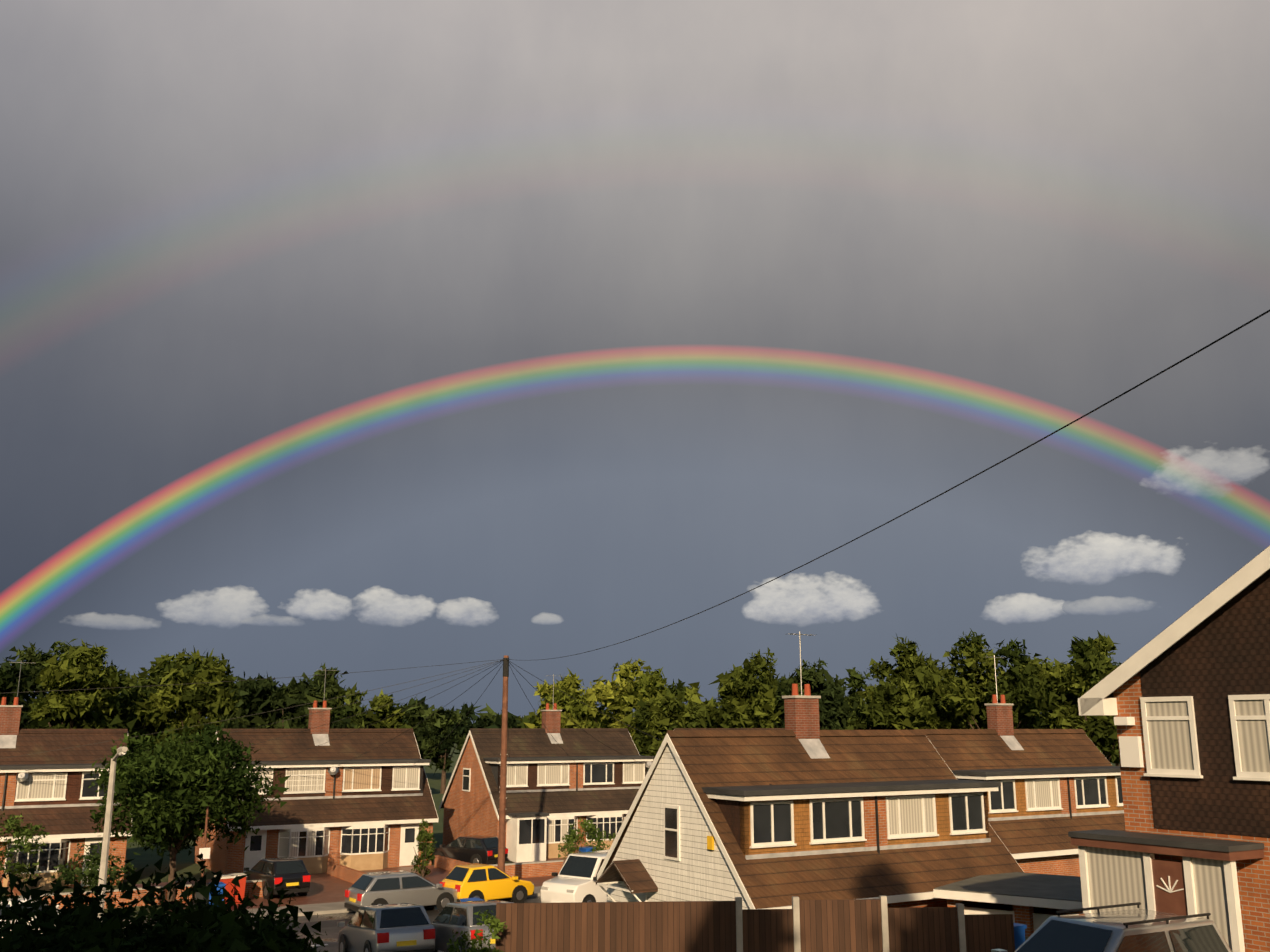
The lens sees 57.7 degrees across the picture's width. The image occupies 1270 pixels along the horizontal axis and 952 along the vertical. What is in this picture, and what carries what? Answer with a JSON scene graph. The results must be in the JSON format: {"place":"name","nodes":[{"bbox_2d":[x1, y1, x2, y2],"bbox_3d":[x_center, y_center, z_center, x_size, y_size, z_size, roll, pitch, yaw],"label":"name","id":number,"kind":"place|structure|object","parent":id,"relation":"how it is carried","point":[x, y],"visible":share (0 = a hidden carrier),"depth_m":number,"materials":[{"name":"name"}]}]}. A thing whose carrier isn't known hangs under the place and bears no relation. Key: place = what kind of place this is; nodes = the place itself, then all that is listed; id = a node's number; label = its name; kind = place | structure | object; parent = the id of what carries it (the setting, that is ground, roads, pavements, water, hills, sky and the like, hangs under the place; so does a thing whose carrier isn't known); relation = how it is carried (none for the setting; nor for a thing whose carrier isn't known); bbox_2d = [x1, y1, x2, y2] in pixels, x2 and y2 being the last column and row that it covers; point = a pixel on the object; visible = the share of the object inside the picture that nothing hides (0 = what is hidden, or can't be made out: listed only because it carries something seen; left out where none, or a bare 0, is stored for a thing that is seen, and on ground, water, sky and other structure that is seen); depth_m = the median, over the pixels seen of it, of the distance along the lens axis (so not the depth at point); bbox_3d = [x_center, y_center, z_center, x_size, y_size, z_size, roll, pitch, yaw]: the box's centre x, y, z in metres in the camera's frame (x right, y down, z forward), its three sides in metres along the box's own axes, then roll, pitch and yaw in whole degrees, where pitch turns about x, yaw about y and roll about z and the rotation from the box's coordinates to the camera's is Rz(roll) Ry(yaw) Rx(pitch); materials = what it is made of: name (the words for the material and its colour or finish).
{"place":"outdoors","nodes":[
{"label":"outdoors","id":0,"kind":"place"},
{"bbox_2d":[7,881,20,895],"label":"garden wall","id":1,"kind":"structure","parent":0,"point":[15,891],"depth_m":45.11,"materials":[{"name":"orange brick"}]},
{"bbox_2d":[0,808,49,880],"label":"bush","id":2,"kind":"object","parent":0,"point":[24,832],"visible":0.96,"depth_m":45.66,"materials":[{"name":"green plant"}]},
{"bbox_2d":[135,872,352,910],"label":"driveway","id":3,"kind":"structure","parent":0,"point":[325,887],"depth_m":48.14,"materials":[{"name":"brown brick"}]},
{"bbox_2d":[88,722,290,900],"bbox_3d":[-18.181,13.432,46.156,6.771,7.025,7.128,-11,-16,41],"label":"street tree","id":4,"kind":"object","parent":3,"relation":"on","point":[170,796],"visible":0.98,"depth_m":45.28,"materials":[{"name":"green plant"}]},
{"bbox_2d":[199,806,209,876],"bbox_3d":[-16.426,14.552,43.901,0.400,3.867,0.118,7,-14,-30],"label":"sign post","id":5,"kind":"object","parent":3,"relation":"on","point":[204,851],"visible":0.62,"depth_m":43.97,"materials":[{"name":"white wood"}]},
{"bbox_2d":[214,874,235,903],"bbox_3d":[-16.182,16.303,45.374,0.590,1.070,0.788,10,-16,-39],"label":"red bin","id":6,"kind":"object","parent":3,"relation":"on","point":[226,879],"visible":0.27,"depth_m":45.18,"materials":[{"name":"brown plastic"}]},
{"bbox_2d":[229,873,246,903],"bbox_3d":[-15.846,16.396,45.801,0.590,1.070,0.788,7,-14,-30],"label":"red bin","id":7,"kind":"object","parent":3,"relation":"on","point":[241,888],"visible":0.4,"depth_m":45.56,"materials":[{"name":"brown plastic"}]},
{"bbox_2d":[243,857,310,898],"bbox_3d":[-15.055,16.754,48.227,2.060,1.497,3.924,9,-15,-36],"label":"black car","id":8,"kind":"object","parent":3,"relation":"on","point":[292,872],"visible":0.83,"depth_m":47.00,"materials":[{"name":"black paint"}]},
{"bbox_2d":[327,862,366,883],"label":"garden wall","id":9,"kind":"structure","parent":3,"relation":"on","point":[345,873],"depth_m":52.47,"materials":[{"name":"orange brick"}]},
{"bbox_2d":[18,896,540,948],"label":"road","id":10,"kind":"structure","parent":0,"point":[330,938],"depth_m":41.67,"materials":[{"name":"grey asphalt"}]},
{"bbox_2d":[286,918,351,929],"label":"road patches","id":11,"kind":"object","parent":10,"relation":"on","point":[330,923],"visible":0.04,"depth_m":40.59,"materials":[{"name":"grey asphalt"}]},
{"bbox_2d":[337,903,434,951],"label":"silver car","id":12,"kind":"object","parent":10,"relation":"on","point":[403,927],"visible":1,"depth_m":30.06,"materials":[{"name":"grey paint"}]},
{"bbox_2d":[429,900,512,951],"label":"silver car","id":13,"kind":"object","parent":10,"relation":"on","point":[454,917],"visible":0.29,"depth_m":29.83,"materials":[{"name":"grey paint"}]},
{"bbox_2d":[123,886,540,923],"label":"pavement","id":14,"kind":"structure","parent":0,"point":[327,907],"depth_m":43.40,"materials":[{"name":"grey concrete"}]},
{"bbox_2d":[192,883,209,908],"bbox_3d":[-15.812,15.434,41.966,0.590,1.070,0.788,7,-14,-29],"label":"grey bin","id":15,"kind":"object","parent":14,"relation":"on","point":[198,895],"visible":0.12,"depth_m":41.65,"materials":[{"name":"grey plastic"}]},
{"bbox_2d":[206,882,225,904],"bbox_3d":[-15.414,15.485,42.201,0.590,1.070,0.788,8,-14,-31],"label":"blue bin","id":16,"kind":"object","parent":14,"relation":"on","point":[221,884],"visible":0.19,"depth_m":42.04,"materials":[{"name":"blue plastic"}]},
{"bbox_2d":[239,893,534,917],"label":"kerb","id":17,"kind":"structure","parent":14,"relation":"on","point":[324,910],"depth_m":42.90,"materials":[{"name":"concrete"}]},
{"bbox_2d":[301,946,443,951],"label":"side road","id":18,"kind":"structure","parent":0,"point":[332,949],"depth_m":35.62,"materials":[{"name":"grey asphalt"}]},
{"bbox_2d":[361,864,555,886],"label":"driveway","id":19,"kind":"structure","parent":0,"point":[436,875],"depth_m":54.32,"materials":[{"name":"brown brick"}]},
{"bbox_2d":[411,819,436,877],"bbox_3d":[-9.719,17.177,53.132,1.190,2.660,1.216,2,-12,-7],"label":"conifer bush","id":20,"kind":"object","parent":19,"relation":"on","point":[424,837],"visible":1,"depth_m":52.93,"materials":[{"name":"green plant"}]},
{"bbox_2d":[434,855,471,870],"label":"garden wall","id":21,"kind":"structure","parent":19,"relation":"on","point":[445,863],"depth_m":56.05,"materials":[{"name":"orange brick"}]},
{"bbox_2d":[432,835,507,863],"bbox_3d":[-8.433,18.928,58.157,4.024,1.467,2.080,-8,-15,33],"label":"dark car","id":22,"kind":"object","parent":19,"relation":"on","point":[481,849],"visible":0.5,"depth_m":57.26,"materials":[{"name":"black paint"}]},
{"bbox_2d":[490,860,563,877],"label":"garden wall","id":23,"kind":"structure","parent":0,"point":[533,869],"depth_m":53.45,"materials":[{"name":"brick"}]},
{"bbox_2d":[509,857,566,863],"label":"driveway","id":24,"kind":"structure","parent":0,"point":[548,859],"depth_m":60.45,"materials":[{"name":"grey concrete"}]},
{"bbox_2d":[557,817,616,858],"bbox_3d":[-2.393,17.936,56.125,2.792,2.452,2.649,-3,-13,15],"label":"bush","id":25,"kind":"object","parent":24,"relation":"on","point":[573,837],"visible":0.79,"depth_m":56.09,"materials":[{"name":"green plant"}]},
{"bbox_2d":[579,846,595,852],"bbox_3d":[-2.338,18.625,56.053,0.590,1.070,0.788,8,-15,-32],"label":"blue bin","id":26,"kind":"object","parent":24,"relation":"on","point":[585,849],"visible":0.23,"depth_m":55.95,"materials":[{"name":"blue plastic"}]},
{"bbox_2d":[2,743,1119,940],"bbox_3d":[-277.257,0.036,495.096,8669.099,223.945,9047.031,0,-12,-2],"label":"ground","id":27,"kind":"structure","parent":0,"point":[185,862],"depth_m":62.38,"materials":[{"name":"green plant"}]},
{"bbox_2d":[0,667,19,704],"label":"tree","id":28,"kind":"object","parent":27,"relation":"on","point":[4,680],"visible":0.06,"depth_m":91.77,"materials":[{"name":"green plant"}]},
{"bbox_2d":[0,895,59,937],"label":"white car","id":29,"kind":"object","parent":27,"relation":"on","point":[9,904],"visible":0.04,"depth_m":36.69,"materials":[{"name":"white paint"}]},
{"bbox_2d":[0,639,79,728],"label":"tree","id":30,"kind":"object","parent":27,"relation":"on","point":[32,666],"visible":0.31,"depth_m":96.19,"materials":[{"name":"green plant"}]},
{"bbox_2d":[0,868,129,951],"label":"bush","id":31,"kind":"object","parent":27,"relation":"on","point":[42,941],"visible":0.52,"depth_m":13.76,"materials":[{"name":"green plant"}]},
{"bbox_2d":[0,661,131,891],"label":"house","id":32,"kind":"structure","parent":27,"relation":"on","point":[56,801],"depth_m":50.77,"materials":[{"name":"brick"}]},
{"bbox_2d":[0,888,149,946],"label":"bush","id":33,"kind":"object","parent":27,"relation":"on","point":[63,901],"visible":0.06,"depth_m":16.03,"materials":[{"name":"green plant"}]},
{"bbox_2d":[19,639,136,741],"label":"tree","id":34,"kind":"object","parent":27,"relation":"on","point":[71,706],"visible":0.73,"depth_m":87.78,"materials":[{"name":"green plant"}]},
{"bbox_2d":[51,841,136,893],"bbox_3d":[-21.307,15.515,45.106,2.981,2.508,2.437,0,-12,-2],"label":"bush","id":35,"kind":"object","parent":27,"relation":"on","point":[92,863],"visible":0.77,"depth_m":44.73,"materials":[{"name":"green plant"}]},
{"bbox_2d":[98,746,127,921],"bbox_3d":[-18.190,12.525,39.971,0.288,6.158,2.599,7,-14,-29],"label":"street lamp","id":36,"kind":"object","parent":27,"relation":"on","point":[121,751],"visible":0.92,"depth_m":40.85,"materials":[{"name":"concrete"}]},
{"bbox_2d":[19,880,262,908],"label":"garden wall","id":37,"kind":"structure","parent":27,"relation":"on","point":[257,891],"depth_m":44.97,"materials":[{"name":"brick"}]},
{"bbox_2d":[102,654,183,765],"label":"tree","id":38,"kind":"object","parent":27,"relation":"on","point":[130,693],"visible":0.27,"depth_m":99.39,"materials":[{"name":"green plant"}]},
{"bbox_2d":[0,867,286,951],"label":"bush","id":39,"kind":"object","parent":27,"relation":"on","point":[205,916],"visible":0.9,"depth_m":12.40,"materials":[{"name":"green plant"}]},
{"bbox_2d":[0,853,331,951],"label":"bush","id":40,"kind":"object","parent":27,"relation":"on","point":[201,889],"visible":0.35,"depth_m":15.01,"materials":[{"name":"green plant"}]},
{"bbox_2d":[133,648,242,755],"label":"tree","id":41,"kind":"object","parent":27,"relation":"on","point":[200,701],"visible":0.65,"depth_m":92.95,"materials":[{"name":"green plant"}]},
{"bbox_2d":[63,874,327,951],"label":"bush","id":42,"kind":"object","parent":27,"relation":"on","point":[278,933],"visible":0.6,"depth_m":13.90,"materials":[{"name":"green plant"}]},
{"bbox_2d":[215,663,354,729],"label":"tree","id":43,"kind":"object","parent":27,"relation":"on","point":[262,695],"visible":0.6,"depth_m":85.78,"materials":[{"name":"green plant"}]},
{"bbox_2d":[194,668,438,874],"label":"house","id":44,"kind":"structure","parent":27,"relation":"on","point":[372,807],"depth_m":57.07,"materials":[{"name":"brick"}]},
{"bbox_2d":[322,682,370,728],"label":"tree","id":45,"kind":"object","parent":27,"relation":"on","point":[350,710],"visible":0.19,"depth_m":104.42,"materials":[{"name":"green plant"}]},
{"bbox_2d":[360,690,416,738],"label":"tree","id":46,"kind":"object","parent":27,"relation":"on","point":[377,714],"visible":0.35,"depth_m":108.40,"materials":[{"name":"green plant"}]},
{"bbox_2d":[344,870,457,911],"bbox_3d":[-8.714,15.770,43.633,4.174,1.467,2.080,8,-15,-34],"label":"car","id":47,"kind":"object","parent":27,"relation":"on","point":[389,887],"visible":0.83,"depth_m":42.88,"materials":[{"name":"grey paint"}]},
{"bbox_2d":[395,696,434,768],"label":"tree","id":48,"kind":"object","parent":27,"relation":"on","point":[414,715],"visible":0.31,"depth_m":150.20,"materials":[{"name":"green plant"}]},
{"bbox_2d":[417,705,468,793],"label":"tree","id":49,"kind":"object","parent":27,"relation":"on","point":[440,734],"visible":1,"depth_m":119.93,"materials":[{"name":"green plant"}]},
{"bbox_2d":[445,909,506,951],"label":"bush","id":50,"kind":"object","parent":27,"relation":"on","point":[495,924],"visible":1,"depth_m":21.37,"materials":[{"name":"green plant"}]},
{"bbox_2d":[440,863,533,902],"bbox_3d":[-5.821,16.152,45.576,3.574,1.547,2.000,11,-16,-40],"label":"yellow car","id":51,"kind":"object","parent":27,"relation":"on","point":[483,881],"visible":0.75,"depth_m":44.88,"materials":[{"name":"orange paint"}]},
{"bbox_2d":[454,702,521,756],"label":"tree","id":52,"kind":"object","parent":27,"relation":"on","point":[491,718],"visible":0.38,"depth_m":163.54,"materials":[{"name":"green plant"}]},
{"bbox_2d":[498,655,508,872],"bbox_3d":[-5.595,12.606,48.997,0.320,9.834,0.316,0,-12,-2],"label":"telegraph pole","id":53,"kind":"object","parent":27,"relation":"on","point":[502,820],"visible":0.9,"depth_m":48.91,"materials":[{"name":"brown wood"}]},
{"bbox_2d":[1,660,500,758],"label":"drop wire","id":54,"kind":"object","parent":53,"relation":"attached to","point":[254,714],"visible":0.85,"depth_m":49.02,"materials":[{"name":"black"}]},
{"bbox_2d":[9,659,503,692],"bbox_3d":[-20.843,7.469,42.665,33.795,2.199,0.015,6,-14,-25],"label":"drop wire","id":55,"kind":"object","parent":53,"relation":"attached to","point":[244,680],"visible":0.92,"depth_m":45.16,"materials":[{"name":"black"}]},
{"bbox_2d":[25,660,501,770],"bbox_3d":[-16.217,10.400,50.026,21.275,4.798,0.015,-1,-12,3],"label":"drop wire","id":56,"kind":"object","parent":53,"relation":"attached to","point":[300,716],"visible":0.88,"depth_m":49.95,"materials":[{"name":"black"}]},
{"bbox_2d":[244,660,502,746],"bbox_3d":[-14.290,10.647,51.163,17.726,4.798,0.015,-2,-12,11],"label":"drop wire","id":57,"kind":"object","parent":53,"relation":"attached to","point":[372,709],"visible":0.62,"depth_m":50.69,"materials":[{"name":"black"}]},
{"bbox_2d":[256,661,501,766],"bbox_3d":[-11.936,10.948,52.551,14.142,4.798,0.015,-6,-14,26],"label":"drop wire","id":58,"kind":"object","parent":53,"relation":"attached to","point":[387,717],"visible":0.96,"depth_m":52.18,"materials":[{"name":"black"}]},
{"bbox_2d":[339,663,500,764],"bbox_3d":[-10.224,11.168,53.561,12.447,4.798,0.016,-11,-16,41],"label":"drop wire","id":59,"kind":"object","parent":53,"relation":"attached to","point":[431,715],"visible":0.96,"depth_m":52.70,"materials":[{"name":"black"}]},
{"bbox_2d":[414,664,502,763],"bbox_3d":[-8.512,11.388,54.571,0.016,4.798,11.911,7,-14,-29],"label":"drop wire","id":60,"kind":"object","parent":53,"relation":"attached to","point":[468,712],"visible":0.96,"depth_m":52.88,"materials":[{"name":"black"}]},
{"bbox_2d":[509,665,571,758],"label":"drop wire","id":61,"kind":"object","parent":53,"relation":"attached to","point":[536,713],"visible":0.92,"depth_m":55.00,"materials":[{"name":"black"}]},
{"bbox_2d":[509,662,633,759],"bbox_3d":[-2.734,12.129,57.980,0.015,4.798,18.277,-4,-13,18],"label":"drop wire","id":62,"kind":"object","parent":53,"relation":"attached to","point":[563,714],"visible":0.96,"depth_m":55.70,"materials":[{"name":"black"}]},
{"bbox_2d":[508,660,771,784],"bbox_3d":[-0.411,8.449,41.055,0.015,4.798,20.162,7,-14,-30],"label":"drop wire","id":63,"kind":"object","parent":53,"relation":"attached to","point":[591,707],"visible":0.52,"depth_m":43.21,"materials":[{"name":"black"}]},
{"bbox_2d":[508,309,1269,659],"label":"long wire","id":64,"kind":"object","parent":53,"relation":"attached to","point":[986,469],"visible":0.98,"depth_m":13.64,"materials":[{"name":"black"}]},
{"bbox_2d":[515,709,539,727],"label":"tree","id":65,"kind":"object","parent":27,"relation":"on","point":[531,716],"visible":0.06,"depth_m":170.15,"materials":[{"name":"green plant"}]},
{"bbox_2d":[439,674,654,862],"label":"house","id":66,"kind":"structure","parent":27,"relation":"on","point":[554,790],"depth_m":63.62,"materials":[{"name":"brick"}]},
{"bbox_2d":[523,668,600,727],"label":"tree","id":67,"kind":"object","parent":27,"relation":"on","point":[572,709],"visible":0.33,"depth_m":97.07,"materials":[{"name":"green plant"}]},
{"bbox_2d":[540,850,608,902],"bbox_3d":[-1.427,15.677,44.569,2.280,2.047,4.724,-10,-16,38],"label":"white van","id":68,"kind":"object","parent":27,"relation":"on","point":[574,879],"visible":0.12,"depth_m":43.24,"materials":[{"name":"white paint"}]},
{"bbox_2d":[581,658,676,754],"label":"tree","id":69,"kind":"object","parent":27,"relation":"on","point":[619,696],"visible":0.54,"depth_m":100.47,"materials":[{"name":"green plant"}]},
{"bbox_2d":[632,678,711,761],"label":"tree","id":70,"kind":"object","parent":27,"relation":"on","point":[659,716],"visible":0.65,"depth_m":92.55,"materials":[{"name":"green plant"}]},
{"bbox_2d":[696,648,783,727],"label":"tree","id":71,"kind":"object","parent":27,"relation":"on","point":[747,696],"visible":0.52,"depth_m":96.27,"materials":[{"name":"green plant"}]},
{"bbox_2d":[495,896,1014,951],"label":"fence","id":72,"kind":"object","parent":27,"relation":"on","point":[864,925],"visible":0.94,"depth_m":22.04,"materials":[{"name":"brown wood"}]},
{"bbox_2d":[596,631,1023,908],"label":"house","id":73,"kind":"structure","parent":27,"relation":"on","point":[898,818],"depth_m":33.35,"materials":[{"name":"brick"}]},
{"bbox_2d":[772,657,858,729],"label":"tree","id":74,"kind":"object","parent":27,"relation":"on","point":[835,708],"visible":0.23,"depth_m":92.08,"materials":[{"name":"green plant"}]},
{"bbox_2d":[840,667,879,729],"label":"tree","id":75,"kind":"object","parent":27,"relation":"on","point":[855,680],"visible":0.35,"depth_m":108.20,"materials":[{"name":"green plant"}]},
{"bbox_2d":[857,634,952,729],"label":"tree","id":76,"kind":"object","parent":27,"relation":"on","point":[915,680],"visible":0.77,"depth_m":94.91,"materials":[{"name":"green plant"}]},
{"bbox_2d":[926,668,987,728],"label":"tree","id":77,"kind":"object","parent":27,"relation":"on","point":[956,726],"visible":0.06,"depth_m":99.17,"materials":[{"name":"green plant"}]},
{"bbox_2d":[934,628,1054,728],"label":"tree","id":78,"kind":"object","parent":27,"relation":"on","point":[957,693],"visible":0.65,"depth_m":93.15,"materials":[{"name":"green plant"}]},
{"bbox_2d":[933,872,1082,936],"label":"garage","id":79,"kind":"structure","parent":27,"relation":"on","point":[1033,902],"depth_m":30.91,"materials":[{"name":"brick"}]},
{"bbox_2d":[913,655,1125,876],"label":"house","id":80,"kind":"structure","parent":27,"relation":"on","point":[1056,787],"depth_m":45.83,"materials":[{"name":"brick"}]},
{"bbox_2d":[1013,923,1026,950],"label":"blue bin","id":81,"kind":"object","parent":27,"relation":"on","point":[1019,933],"visible":0.11,"depth_m":23.27,"materials":[{"name":"blue plastic"}]},
{"bbox_2d":[1007,653,1088,728],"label":"tree","id":82,"kind":"object","parent":27,"relation":"on","point":[1031,660],"visible":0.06,"depth_m":100.05,"materials":[{"name":"green plant"}]},
{"bbox_2d":[1024,630,1118,762],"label":"tree","id":83,"kind":"object","parent":27,"relation":"on","point":[1090,668],"visible":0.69,"depth_m":83.12,"materials":[{"name":"green plant"}]},
{"bbox_2d":[991,902,1231,951],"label":"silver car","id":84,"kind":"object","parent":27,"relation":"on","point":[1139,930],"visible":1,"depth_m":17.37,"materials":[{"name":"grey paint"}]},
{"bbox_2d":[1111,751,1119,765],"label":"tree","id":85,"kind":"object","parent":27,"relation":"on","point":[1115,759],"depth_m":157.96,"materials":[{"name":"green plant"}]},
{"bbox_2d":[1068,546,1269,951],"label":"house","id":86,"kind":"structure","parent":27,"relation":"on","point":[1184,698],"depth_m":19.88,"materials":[{"name":"brick"},{"name":"tile"},{"name":"white-painted wood with glass"}]},
{"bbox_2d":[0,0,1269,723],"label":"sky","id":87,"kind":"structure","parent":0,"point":[358,336],"materials":[{"name":"grey"}]},
{"bbox_2d":[673,728,784,729],"bbox_3d":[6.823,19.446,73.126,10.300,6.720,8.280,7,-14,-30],"label":"roof ridge","id":88,"kind":"structure","parent":0,"point":[729,729],"depth_m":73.34,"materials":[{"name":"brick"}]},
{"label":"pavement","id":89,"kind":"structure","parent":0,"visible":0},
{"bbox_2d":[460,897,482,901],"bbox_3d":[-5.416,14.633,38.283,0.590,1.070,0.788,7,-14,-30],"label":"blue bin","id":90,"kind":"object","parent":89,"relation":"on","point":[470,899],"visible":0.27,"depth_m":38.37,"materials":[{"name":"blue plastic"}]}
]}

